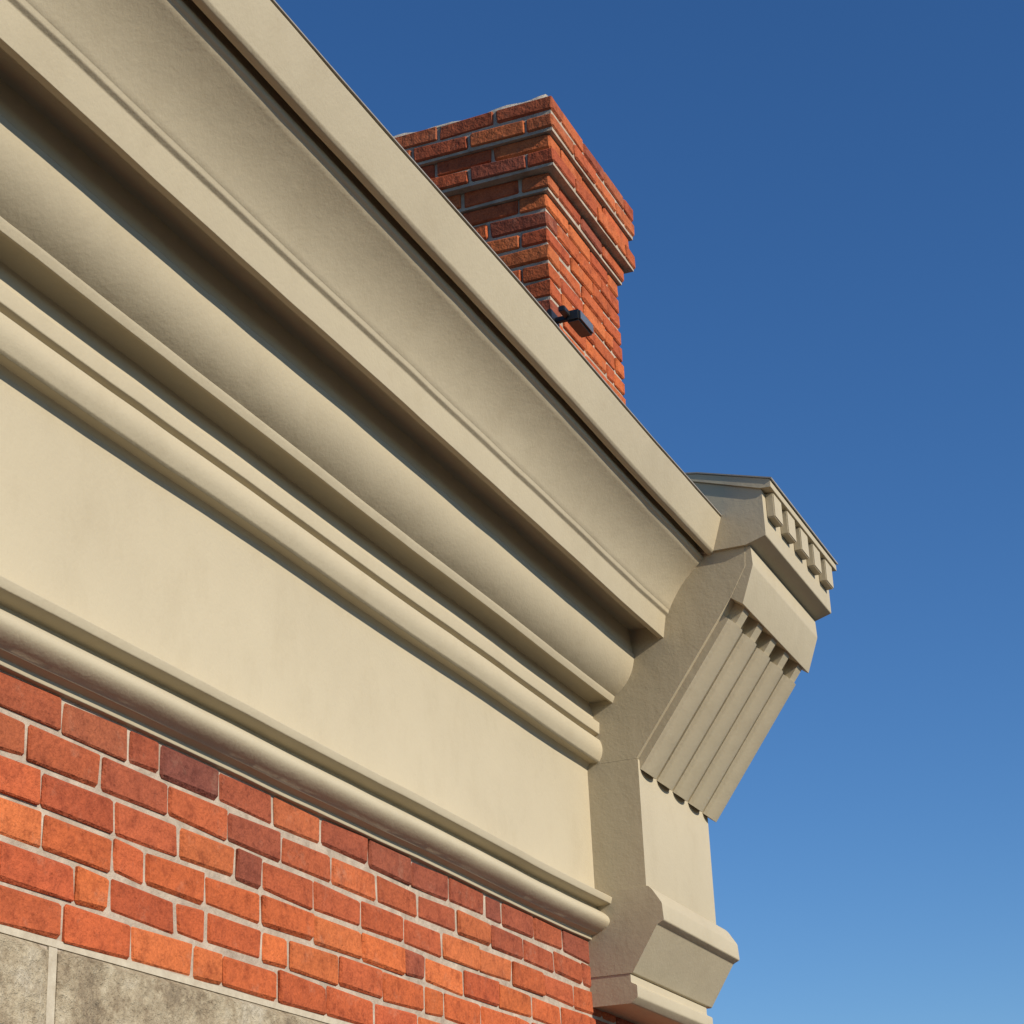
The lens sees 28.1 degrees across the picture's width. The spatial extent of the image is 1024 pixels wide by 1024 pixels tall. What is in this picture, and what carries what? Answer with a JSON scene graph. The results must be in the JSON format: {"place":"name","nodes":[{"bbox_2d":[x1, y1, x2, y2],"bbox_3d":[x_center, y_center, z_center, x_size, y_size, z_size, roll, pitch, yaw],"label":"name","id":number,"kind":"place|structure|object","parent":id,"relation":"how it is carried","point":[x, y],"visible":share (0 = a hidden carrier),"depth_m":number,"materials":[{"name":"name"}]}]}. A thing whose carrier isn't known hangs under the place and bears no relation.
{"place":"outdoors","nodes":[
{"label":"outdoors","id":0,"kind":"place"},
{"bbox_2d":[0,933,48,1023],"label":"stone block","id":1,"kind":"structure","parent":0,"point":[23,979],"depth_m":3.25,"materials":[{"name":"grey stone"}]},
{"bbox_2d":[46,946,56,1023],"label":"stone joint","id":2,"kind":"object","parent":1,"relation":"attached to","point":[51,987],"visible":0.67,"depth_m":3.33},
{"bbox_2d":[275,0,1023,1023],"label":"sky","id":3,"kind":"structure","parent":0,"point":[823,297],"materials":[{"name":"blue"}]},
{"label":"ground","id":4,"kind":"structure","parent":0,"visible":0},
{"bbox_2d":[0,669,615,1023],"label":"wall mortar","id":5,"kind":"object","parent":4,"relation":"on","point":[173,899],"depth_m":3.98,"materials":[{"name":"grey concrete"}]},
{"bbox_2d":[0,672,633,1023],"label":"wall bricks","id":6,"kind":"object","parent":4,"relation":"on","point":[30,913],"depth_m":3.95,"materials":[{"name":"red brick"}]},
{"bbox_2d":[54,951,325,1023],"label":"stone block","id":7,"kind":"structure","parent":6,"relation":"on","point":[91,991],"depth_m":3.54,"materials":[{"name":"grey stone"}]},
{"bbox_2d":[0,0,720,939],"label":"cornice moulding","id":8,"kind":"object","parent":6,"relation":"on","point":[344,484],"visible":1,"depth_m":4.16,"materials":[{"name":"beige paint"}]},
{"bbox_2d":[270,0,721,515],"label":"cornice flashing","id":9,"kind":"object","parent":8,"relation":"on","point":[374,118],"visible":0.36,"depth_m":4.45,"materials":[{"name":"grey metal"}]},
{"bbox_2d":[587,472,837,1023],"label":"corner bracket","id":10,"kind":"object","parent":6,"relation":"on","point":[686,718],"visible":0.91,"depth_m":5.96,"materials":[{"name":"paint"}]},
{"bbox_3d":[-2.886,-0.917,-1.199,0.258,0.342,1.076,-11,-24,20],"label":"stone block","id":11,"kind":"object","parent":6,"relation":"on","visible":0},
{"bbox_2d":[0,924,349,1023],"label":"stone bed joint","id":12,"kind":"object","parent":11,"relation":"on","point":[25,935],"depth_m":3.65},
{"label":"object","id":13,"kind":"object","parent":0,"visible":0},
{"bbox_3d":[-3.918,-0.579,3.996,6.200,0.025,9.450,-11,-24,20],"label":"flat roof","id":14,"kind":"object","parent":13,"relation":"on","visible":0},
{"bbox_2d":[393,94,635,404],"bbox_3d":[-0.003,-0.453,7.202,0.729,1.838,0.851,-11,-24,20],"label":"brick chimney","id":15,"kind":"object","parent":14,"relation":"on","point":[531,192],"visible":0.3,"depth_m":7.09,"materials":[{"name":"red brick"}]},
{"bbox_2d":[547,305,593,337],"bbox_3d":[0.191,-0.632,6.811,0.107,0.060,0.184,-11,-24,20],"label":"flood light","id":16,"kind":"object","parent":15,"relation":"attached to","point":[580,323],"visible":0.9,"depth_m":6.78,"materials":[{"name":"black plastic"}]}
]}

